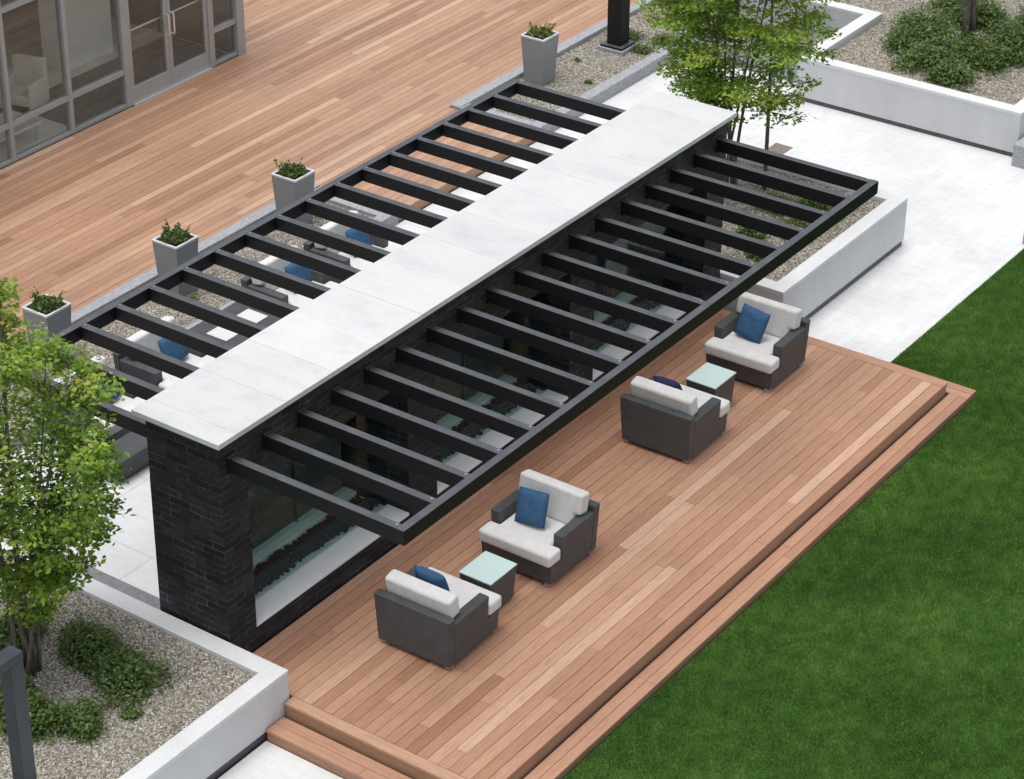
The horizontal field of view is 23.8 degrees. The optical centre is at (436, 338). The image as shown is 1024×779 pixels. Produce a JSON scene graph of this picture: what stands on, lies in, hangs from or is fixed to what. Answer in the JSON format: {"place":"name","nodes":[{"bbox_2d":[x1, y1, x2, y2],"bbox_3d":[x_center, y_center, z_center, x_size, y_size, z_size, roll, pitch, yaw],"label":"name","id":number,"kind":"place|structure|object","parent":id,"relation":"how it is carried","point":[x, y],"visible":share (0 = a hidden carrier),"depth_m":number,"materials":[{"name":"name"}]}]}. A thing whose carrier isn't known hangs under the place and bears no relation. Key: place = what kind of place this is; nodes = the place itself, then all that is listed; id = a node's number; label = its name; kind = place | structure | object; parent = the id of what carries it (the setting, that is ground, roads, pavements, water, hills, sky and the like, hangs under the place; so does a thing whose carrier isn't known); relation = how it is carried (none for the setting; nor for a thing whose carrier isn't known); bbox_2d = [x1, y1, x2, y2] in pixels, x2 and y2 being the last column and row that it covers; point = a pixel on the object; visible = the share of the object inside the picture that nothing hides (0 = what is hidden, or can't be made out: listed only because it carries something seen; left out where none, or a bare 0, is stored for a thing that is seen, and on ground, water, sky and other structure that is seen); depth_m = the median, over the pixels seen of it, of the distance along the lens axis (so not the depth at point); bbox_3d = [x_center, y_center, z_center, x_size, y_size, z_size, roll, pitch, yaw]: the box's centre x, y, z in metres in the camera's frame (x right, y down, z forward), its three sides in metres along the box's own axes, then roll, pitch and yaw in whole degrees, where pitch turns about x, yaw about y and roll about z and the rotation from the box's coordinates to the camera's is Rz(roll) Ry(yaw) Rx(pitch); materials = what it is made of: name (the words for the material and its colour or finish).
{"place":"outdoors","nodes":[
{"label":"outdoors","id":0,"kind":"place"},
{"bbox_2d":[0,221,427,597],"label":"patio","id":1,"kind":"structure","parent":0,"point":[130,555],"depth_m":28.48,"materials":[{"name":"grey concrete"}]},
{"bbox_2d":[4,534,159,609],"bbox_3d":[-4.487,2.687,27.827,4.240,0.004,0.805,20,35,32],"label":"paving band","id":2,"kind":"object","parent":1,"relation":"on","point":[130,590],"depth_m":27.55,"materials":[{"name":"grey stone"}]},
{"bbox_2d":[42,355,145,446],"bbox_3d":[-4.212,0.832,30.266,0.991,0.854,0.994,20,35,32],"label":"lounge chair","id":3,"kind":"object","parent":1,"relation":"on","point":[130,402],"visible":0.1,"depth_m":30.11,"materials":[{"name":"white fabric"}]},
{"bbox_2d":[94,382,120,402],"bbox_3d":[-4.130,0.622,30.162,0.153,0.400,0.400,-2,27,42],"label":"throw pillow","id":4,"kind":"object","parent":3,"relation":"on","point":[114,397],"visible":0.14,"depth_m":30.19,"materials":[{"name":"blue fabric"}]},
{"bbox_2d":[97,432,148,480],"bbox_3d":[-3.798,1.469,29.665,0.420,0.320,0.720,20,35,32],"label":"coffee table","id":5,"kind":"object","parent":1,"relation":"on","point":[134,445],"visible":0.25,"depth_m":29.59,"materials":[{"name":"grey wicker"}]},
{"bbox_2d":[1,538,288,778],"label":"planter wall","id":6,"kind":"structure","parent":1,"relation":"on","point":[222,737],"depth_m":24.83,"materials":[{"name":"concrete"}]},
{"bbox_2d":[0,556,254,778],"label":"gravel","id":7,"kind":"structure","parent":6,"relation":"in","point":[205,682],"depth_m":24.86,"materials":[{"name":"beige gravel"}]},
{"bbox_2d":[0,634,21,678],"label":"shrub","id":8,"kind":"object","parent":7,"relation":"on","point":[4,644],"visible":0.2,"depth_m":25.34,"materials":[{"name":"green plant"}]},
{"bbox_2d":[0,645,36,778],"bbox_3d":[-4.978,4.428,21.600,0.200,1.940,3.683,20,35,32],"label":"steel post","id":9,"kind":"object","parent":7,"relation":"on","point":[15,701],"visible":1,"depth_m":22.62,"materials":[{"name":"grey metal"}]},
{"bbox_2d":[0,674,39,721],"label":"shrub","id":10,"kind":"object","parent":7,"relation":"on","point":[31,686],"visible":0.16,"depth_m":24.71,"materials":[{"name":"green plant"}]},
{"bbox_2d":[0,603,48,649],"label":"shrub","id":11,"kind":"object","parent":7,"relation":"on","point":[5,630],"visible":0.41,"depth_m":25.61,"materials":[{"name":"green plant"}]},
{"bbox_2d":[0,688,77,747],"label":"shrub","id":12,"kind":"object","parent":7,"relation":"on","point":[44,714],"visible":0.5,"depth_m":24.30,"materials":[{"name":"green plant"}]},
{"bbox_2d":[0,276,135,677],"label":"tree","id":13,"kind":"object","parent":7,"relation":"on","point":[48,570],"visible":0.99,"depth_m":24.17,"materials":[{"name":"green plant"}]},
{"bbox_2d":[56,694,108,747],"bbox_3d":[-3.510,3.800,24.344,0.597,0.281,0.620,20,35,32],"label":"shrub","id":14,"kind":"object","parent":7,"relation":"on","point":[84,722],"visible":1,"depth_m":24.25,"materials":[{"name":"green plant"}]},
{"bbox_2d":[54,613,128,671],"bbox_3d":[-3.663,3.161,25.442,0.880,0.328,0.807,20,35,32],"label":"shrub","id":15,"kind":"object","parent":7,"relation":"on","point":[82,636],"visible":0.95,"depth_m":25.39,"materials":[{"name":"green plant"}]},
{"bbox_2d":[80,645,127,684],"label":"shrub","id":16,"kind":"object","parent":7,"relation":"on","point":[94,663],"visible":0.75,"depth_m":25.18,"materials":[{"name":"green plant"}]},
{"bbox_2d":[121,705,144,721],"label":"shrub","id":17,"kind":"object","parent":7,"relation":"on","point":[132,714],"visible":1,"depth_m":24.51,"materials":[{"name":"green plant"}]},
{"bbox_2d":[90,646,178,716],"bbox_3d":[-3.189,3.410,24.926,0.955,0.389,0.988,20,35,32],"label":"shrub","id":18,"kind":"object","parent":7,"relation":"on","point":[131,671],"visible":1,"depth_m":24.87,"materials":[{"name":"green plant"}]},
{"bbox_2d":[113,316,215,388],"bbox_3d":[-3.442,0.326,31.154,0.991,0.854,0.994,20,35,32],"label":"lounge chair","id":19,"kind":"object","parent":1,"relation":"on","point":[144,372],"visible":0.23,"depth_m":30.94,"materials":[{"name":"white fabric"}]},
{"bbox_2d":[157,338,188,359],"bbox_3d":[-3.372,0.123,31.036,0.153,0.400,0.400,-2,27,42],"label":"throw pillow","id":20,"kind":"object","parent":19,"relation":"on","point":[173,349],"visible":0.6,"depth_m":30.93,"materials":[{"name":"blue fabric"}]},
{"bbox_2d":[188,302,280,346],"bbox_3d":[-2.674,-0.011,32.170,0.800,0.432,1.050,20,35,32],"label":"coffee table","id":21,"kind":"object","parent":1,"relation":"on","point":[219,334],"visible":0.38,"depth_m":32.05,"materials":[{"name":"grey wicker"}]},
{"bbox_2d":[241,245,337,307],"bbox_3d":[-1.951,-0.656,32.875,0.991,0.854,0.994,20,35,32],"label":"lounge chair","id":22,"kind":"object","parent":1,"relation":"on","point":[273,291],"visible":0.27,"depth_m":32.68,"materials":[{"name":"white fabric"}]},
{"bbox_2d":[284,263,312,293],"bbox_3d":[-1.869,-0.866,32.771,0.153,0.400,0.400,-2,27,42],"label":"throw pillow","id":23,"kind":"object","parent":22,"relation":"on","point":[298,270],"visible":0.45,"depth_m":32.68,"materials":[{"name":"blue fabric"}]},
{"bbox_2d":[303,210,397,283],"bbox_3d":[-1.157,-1.179,33.791,0.991,0.854,0.994,20,35,32],"label":"lounge chair","id":24,"kind":"object","parent":1,"relation":"on","point":[336,255],"visible":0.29,"depth_m":33.58,"materials":[{"name":"white fabric"}]},
{"bbox_2d":[345,228,371,257],"bbox_3d":[-1.087,-1.381,33.673,0.153,0.400,0.400,-2,27,42],"label":"throw pillow","id":25,"kind":"object","parent":24,"relation":"on","point":[357,235],"visible":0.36,"depth_m":33.57,"materials":[{"name":"blue fabric"}]},
{"bbox_2d":[131,91,736,652],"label":"fireplace wall","id":26,"kind":"structure","parent":1,"relation":"on","point":[247,565],"depth_m":27.21,"materials":[{"name":"white concrete"}]},
{"bbox_2d":[6,79,625,437],"bbox_3d":[-0.927,-1.225,29.080,2.254,0.192,9.638,20,35,32],"label":"pergola","id":27,"kind":"object","parent":26,"relation":"attached to","point":[123,310],"visible":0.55,"depth_m":29.12,"materials":[{"name":"black paint"}]},
{"bbox_2d":[226,136,878,545],"bbox_3d":[1.671,-0.295,27.361,2.264,0.192,9.638,20,35,32],"label":"pergola","id":28,"kind":"object","parent":26,"relation":"attached to","point":[430,510],"visible":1,"depth_m":26.85,"materials":[{"name":"black paint"}]},
{"bbox_2d":[0,0,975,778],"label":"ground","id":29,"kind":"structure","parent":0,"point":[398,222],"depth_m":37.75,"materials":[{"name":"stone"}]},
{"bbox_2d":[1,183,397,456],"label":"granite kerb","id":30,"kind":"structure","parent":29,"relation":"on","point":[105,300],"depth_m":34.55,"materials":[{"name":"grey stone"}]},
{"bbox_2d":[0,202,372,430],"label":"gravel","id":31,"kind":"structure","parent":30,"relation":"in","point":[125,330],"depth_m":33.11,"materials":[{"name":"beige gravel"}]},
{"bbox_2d":[21,286,71,367],"bbox_3d":[-5.040,-0.174,31.590,0.493,1.074,0.454,20,35,32],"label":"potted plant","id":32,"kind":"object","parent":31,"relation":"on","point":[53,312],"visible":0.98,"depth_m":31.39,"materials":[{"name":"green plant"}]},
{"bbox_2d":[151,219,198,295],"bbox_3d":[-3.568,-1.106,33.257,0.461,1.040,0.454,20,35,32],"label":"potted plant","id":33,"kind":"object","parent":31,"relation":"on","point":[175,246],"visible":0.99,"depth_m":33.09,"materials":[{"name":"green plant"}]},
{"bbox_2d":[186,292,200,301],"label":"ground cover","id":34,"kind":"object","parent":31,"relation":"on","point":[193,297],"visible":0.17,"depth_m":33.12,"materials":[{"name":"green plant"}]},
{"bbox_2d":[271,157,314,223],"bbox_3d":[-2.064,-2.133,35.042,0.454,1.058,0.454,20,35,32],"label":"potted plant","id":35,"kind":"object","parent":31,"relation":"on","point":[292,182],"visible":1,"depth_m":34.86,"materials":[{"name":"green plant"}]},
{"bbox_2d":[0,0,638,346],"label":"terrace deck","id":36,"kind":"structure","parent":29,"relation":"on","point":[328,91],"depth_m":38.05,"materials":[{"name":"brown wood"}]},
{"bbox_2d":[0,0,245,168],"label":"building","id":37,"kind":"structure","parent":36,"relation":"on","point":[105,59],"depth_m":39.98,"materials":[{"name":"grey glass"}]},
{"bbox_2d":[0,110,41,141],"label":"lobby table","id":38,"kind":"object","parent":37,"relation":"on","point":[34,122],"visible":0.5,"depth_m":37.59,"materials":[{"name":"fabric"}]},
{"bbox_2d":[0,53,49,110],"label":"lobby chair","id":39,"kind":"object","parent":37,"relation":"on","point":[28,81],"visible":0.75,"depth_m":38.64,"materials":[{"name":"fabric"}]},
{"bbox_2d":[125,0,171,103],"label":"door","id":40,"kind":"structure","parent":37,"relation":"in","point":[154,84],"depth_m":39.11,"materials":[{"name":"grey glass"}]},
{"bbox_2d":[166,0,209,84],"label":"door","id":41,"kind":"structure","parent":37,"relation":"in","point":[188,68],"depth_m":39.79,"materials":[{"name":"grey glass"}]},
{"bbox_2d":[450,0,685,142],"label":"granite kerb","id":42,"kind":"structure","parent":29,"relation":"on","point":[620,82],"depth_m":39.71,"materials":[{"name":"grey stone"}]},
{"bbox_2d":[491,28,667,121],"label":"gravel","id":43,"kind":"structure","parent":42,"relation":"in","point":[596,65],"depth_m":40.22,"materials":[{"name":"beige gravel"}]},
{"bbox_2d":[520,21,558,85],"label":"potted plant","id":44,"kind":"object","parent":43,"relation":"on","point":[539,44],"visible":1,"depth_m":39.39,"materials":[{"name":"green plant"}]},
{"bbox_2d":[583,79,592,84],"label":"ground cover","id":45,"kind":"object","parent":43,"relation":"on","point":[588,81],"visible":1,"depth_m":39.62,"materials":[{"name":"green plant"}]},
{"bbox_2d":[597,0,637,55],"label":"steel post","id":46,"kind":"object","parent":43,"relation":"on","point":[618,42],"visible":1,"depth_m":40.65,"materials":[{"name":"metal"}]},
{"bbox_2d":[629,27,648,42],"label":"ground cover","id":47,"kind":"object","parent":43,"relation":"on","point":[633,35],"visible":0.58,"depth_m":41.24,"materials":[{"name":"green plant"}]},
{"bbox_2d":[630,42,653,55],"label":"ground cover","id":48,"kind":"object","parent":43,"relation":"on","point":[640,49],"visible":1,"depth_m":40.74,"materials":[{"name":"green plant"}]},
{"bbox_2d":[651,31,674,45],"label":"ground cover","id":49,"kind":"object","parent":43,"relation":"on","point":[662,38],"visible":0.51,"depth_m":41.09,"materials":[{"name":"green plant"}]},
{"bbox_2d":[253,309,975,778],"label":"deck","id":50,"kind":"structure","parent":29,"relation":"on","point":[655,591],"depth_m":27.11,"materials":[{"name":"brown wood"}]},
{"bbox_2d":[374,567,500,670],"bbox_3d":[0.021,2.834,25.982,0.994,0.854,0.991,19,35,31],"label":"lounge chair","id":51,"kind":"object","parent":50,"relation":"on","point":[446,629],"visible":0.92,"depth_m":25.67,"materials":[{"name":"grey wicker"}]},
{"bbox_2d":[414,565,449,591],"bbox_3d":[-0.046,2.608,25.910,0.400,0.400,0.153,19,55,31],"label":"throw pillow","id":52,"kind":"object","parent":51,"relation":"on","point":[432,577],"visible":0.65,"depth_m":25.77,"materials":[{"name":"blue fabric"}]},
{"bbox_2d":[459,551,516,605],"bbox_3d":[0.559,2.702,26.601,0.428,0.468,0.498,20,35,32],"label":"side table","id":53,"kind":"object","parent":50,"relation":"on","point":[491,572],"visible":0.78,"depth_m":26.47,"materials":[{"name":"grey wicker"}]},
{"bbox_2d":[479,469,599,587],"bbox_3d":[1.140,2.098,27.274,0.994,0.854,0.991,20,35,32],"label":"lounge chair","id":54,"kind":"object","parent":50,"relation":"on","point":[562,542],"visible":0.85,"depth_m":27.13,"materials":[{"name":"white fabric"}]},
{"bbox_2d":[514,486,549,528],"bbox_3d":[1.063,1.891,27.178,0.400,0.400,0.153,13,7,33],"label":"throw pillow","id":55,"kind":"object","parent":54,"relation":"on","point":[532,507],"visible":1,"depth_m":27.10,"materials":[{"name":"blue fabric"}]},
{"bbox_2d":[620,376,729,463],"bbox_3d":[2.899,0.834,29.493,0.994,0.854,0.991,19,35,31],"label":"lounge chair","id":56,"kind":"object","parent":50,"relation":"on","point":[687,424],"visible":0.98,"depth_m":29.17,"materials":[{"name":"grey wicker"}]},
{"bbox_2d":[653,376,682,390],"bbox_3d":[2.818,0.619,29.482,0.380,0.380,0.154,19,61,31],"label":"throw pillow","id":57,"kind":"object","parent":56,"relation":"on","point":[667,382],"visible":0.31,"depth_m":29.34,"materials":[{"name":"blue fabric"}]},
{"bbox_2d":[686,362,735,402],"bbox_3d":[3.397,0.659,30.188,0.428,0.468,0.498,20,35,32],"label":"side table","id":58,"kind":"object","parent":50,"relation":"on","point":[712,379],"visible":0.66,"depth_m":30.04,"materials":[{"name":"teal glass"}]},
{"bbox_2d":[704,292,809,392],"bbox_3d":[4.067,0.016,30.927,0.994,0.854,0.991,19,35,31],"label":"lounge chair","id":59,"kind":"object","parent":50,"relation":"on","point":[773,358],"visible":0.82,"depth_m":30.78,"materials":[{"name":"white fabric"}]},
{"bbox_2d":[733,303,770,343],"bbox_3d":[3.998,-0.187,30.826,0.400,0.400,0.153,27,15,30],"label":"throw pillow","id":60,"kind":"object","parent":59,"relation":"on","point":[752,323],"visible":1,"depth_m":30.76,"materials":[{"name":"blue fabric"}]},
{"bbox_2d":[676,28,796,81],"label":"granite kerb","id":61,"kind":"structure","parent":29,"relation":"on","point":[764,58],"depth_m":40.33,"materials":[{"name":"grey stone"}]},
{"bbox_2d":[218,58,1023,778],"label":"walkway","id":62,"kind":"structure","parent":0,"point":[962,240],"depth_m":35.64,"materials":[{"name":"white concrete"}]},
{"bbox_2d":[769,143,792,153],"bbox_3d":[5.305,-2.939,37.664,0.300,0.005,0.340,20,35,32],"label":"drain cover","id":63,"kind":"object","parent":62,"relation":"on","point":[779,148],"visible":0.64,"depth_m":37.67,"materials":[{"name":"stone"}]},
{"bbox_2d":[720,154,907,318],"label":"planter wall","id":64,"kind":"structure","parent":62,"relation":"on","point":[816,282],"depth_m":33.32,"materials":[{"name":"concrete"}]},
{"bbox_2d":[721,160,882,281],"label":"gravel","id":65,"kind":"structure","parent":64,"relation":"in","point":[820,242],"depth_m":33.82,"materials":[{"name":"beige gravel"}]},
{"bbox_2d":[635,0,848,189],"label":"tree","id":66,"kind":"object","parent":65,"relation":"on","point":[707,84],"visible":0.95,"depth_m":33.60,"materials":[{"name":"green plant"}]},
{"bbox_2d":[733,225,767,240],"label":"ground cover","id":67,"kind":"object","parent":65,"relation":"on","point":[749,232],"visible":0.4,"depth_m":33.46,"materials":[{"name":"green plant"}]},
{"bbox_2d":[738,241,777,263],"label":"ground cover","id":68,"kind":"object","parent":65,"relation":"on","point":[753,257],"visible":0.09,"depth_m":32.92,"materials":[{"name":"green plant"}]},
{"bbox_2d":[755,189,794,217],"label":"ground cover","id":69,"kind":"object","parent":65,"relation":"on","point":[781,196],"visible":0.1,"depth_m":34.28,"materials":[{"name":"green plant"}]},
{"bbox_2d":[776,215,809,241],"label":"ground cover","id":70,"kind":"object","parent":65,"relation":"on","point":[798,223],"visible":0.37,"depth_m":33.62,"materials":[{"name":"green plant"}]},
{"bbox_2d":[793,197,832,211],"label":"ground cover","id":71,"kind":"object","parent":65,"relation":"on","point":[807,202],"visible":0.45,"depth_m":34.16,"materials":[{"name":"green plant"}]},
{"bbox_2d":[681,0,1023,156],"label":"planter wall","id":72,"kind":"structure","parent":62,"relation":"on","point":[944,113],"depth_m":38.22,"materials":[{"name":"concrete"}]},
{"bbox_2d":[831,0,909,18],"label":"gravel","id":73,"kind":"structure","parent":72,"relation":"in","point":[886,7],"depth_m":41.19,"materials":[{"name":"beige gravel"}]},
{"bbox_2d":[826,0,1023,104],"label":"gravel","id":74,"kind":"structure","parent":72,"relation":"in","point":[863,49],"depth_m":39.11,"materials":[{"name":"beige gravel"}]},
{"bbox_2d":[880,21,932,56],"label":"shrub","id":75,"kind":"object","parent":74,"relation":"on","point":[903,38],"visible":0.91,"depth_m":39.38,"materials":[{"name":"green plant"}]},
{"bbox_2d":[889,2,959,38],"bbox_3d":[8.055,-5.245,39.983,1.139,0.490,1.077,20,35,32],"label":"shrub","id":76,"kind":"object","parent":74,"relation":"on","point":[916,20],"visible":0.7,"depth_m":39.96,"materials":[{"name":"green plant"}]},
{"bbox_2d":[890,39,961,74],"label":"shrub","id":77,"kind":"object","parent":74,"relation":"on","point":[922,56],"visible":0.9,"depth_m":38.70,"materials":[{"name":"green plant"}]},
{"bbox_2d":[910,18,956,46],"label":"shrub","id":78,"kind":"object","parent":74,"relation":"on","point":[934,30],"visible":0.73,"depth_m":39.54,"materials":[{"name":"green plant"}]},
{"bbox_2d":[921,0,962,15],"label":"shrub","id":79,"kind":"object","parent":74,"relation":"on","point":[938,4],"visible":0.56,"depth_m":40.86,"materials":[{"name":"green plant"}]},
{"bbox_2d":[920,49,978,92],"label":"shrub","id":80,"kind":"object","parent":74,"relation":"on","point":[951,72],"visible":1,"depth_m":38.20,"materials":[{"name":"green plant"}]},
{"bbox_2d":[924,23,985,64],"bbox_3d":[8.385,-4.744,39.075,1.083,0.494,1.219,20,35,32],"label":"shrub","id":81,"kind":"object","parent":74,"relation":"on","point":[961,41],"visible":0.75,"depth_m":39.09,"materials":[{"name":"green plant"}]},
{"bbox_2d":[961,0,976,40],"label":"tree","id":82,"kind":"object","parent":74,"relation":"on","point":[969,13],"visible":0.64,"depth_m":39.36,"materials":[{"name":"grey plant"}]},
{"bbox_2d":[935,0,1011,32],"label":"shrub","id":83,"kind":"object","parent":74,"relation":"on","point":[984,14],"visible":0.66,"depth_m":40.22,"materials":[{"name":"green plant"}]},
{"bbox_2d":[958,30,1022,79],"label":"shrub","id":84,"kind":"object","parent":74,"relation":"on","point":[993,57],"visible":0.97,"depth_m":38.73,"materials":[{"name":"green plant"}]},
{"bbox_2d":[976,17,1023,59],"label":"shrub","id":85,"kind":"object","parent":74,"relation":"on","point":[1015,37],"visible":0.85,"depth_m":39.33,"materials":[{"name":"green plant"}]},
{"bbox_2d":[1011,44,1023,69],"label":"shrub","id":86,"kind":"object","parent":74,"relation":"on","point":[1022,59],"visible":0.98,"depth_m":38.81,"materials":[{"name":"green plant"}]},
{"bbox_2d":[1012,6,1023,28],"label":"shrub","id":87,"kind":"object","parent":74,"relation":"on","point":[1020,16],"visible":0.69,"depth_m":40.16,"materials":[{"name":"green plant"}]},
{"bbox_2d":[1011,137,1023,168],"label":"granite kerb","id":88,"kind":"structure","parent":62,"relation":"on","point":[1018,155],"depth_m":36.91,"materials":[{"name":"grey stone"}]},
{"bbox_2d":[629,2,823,54],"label":"sunken bed","id":89,"kind":"object","parent":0,"point":[637,21],"depth_m":41.81,"materials":[{"name":"beige gravel"}]},
{"bbox_2d":[717,0,743,42],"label":"steel post","id":90,"kind":"object","parent":89,"relation":"on","point":[728,18],"visible":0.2,"depth_m":40.45,"materials":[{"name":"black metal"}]},
{"bbox_2d":[563,249,1023,778],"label":"lawn","id":91,"kind":"structure","parent":0,"point":[836,689],"depth_m":26.22,"materials":[{"name":"plant"}]}
]}

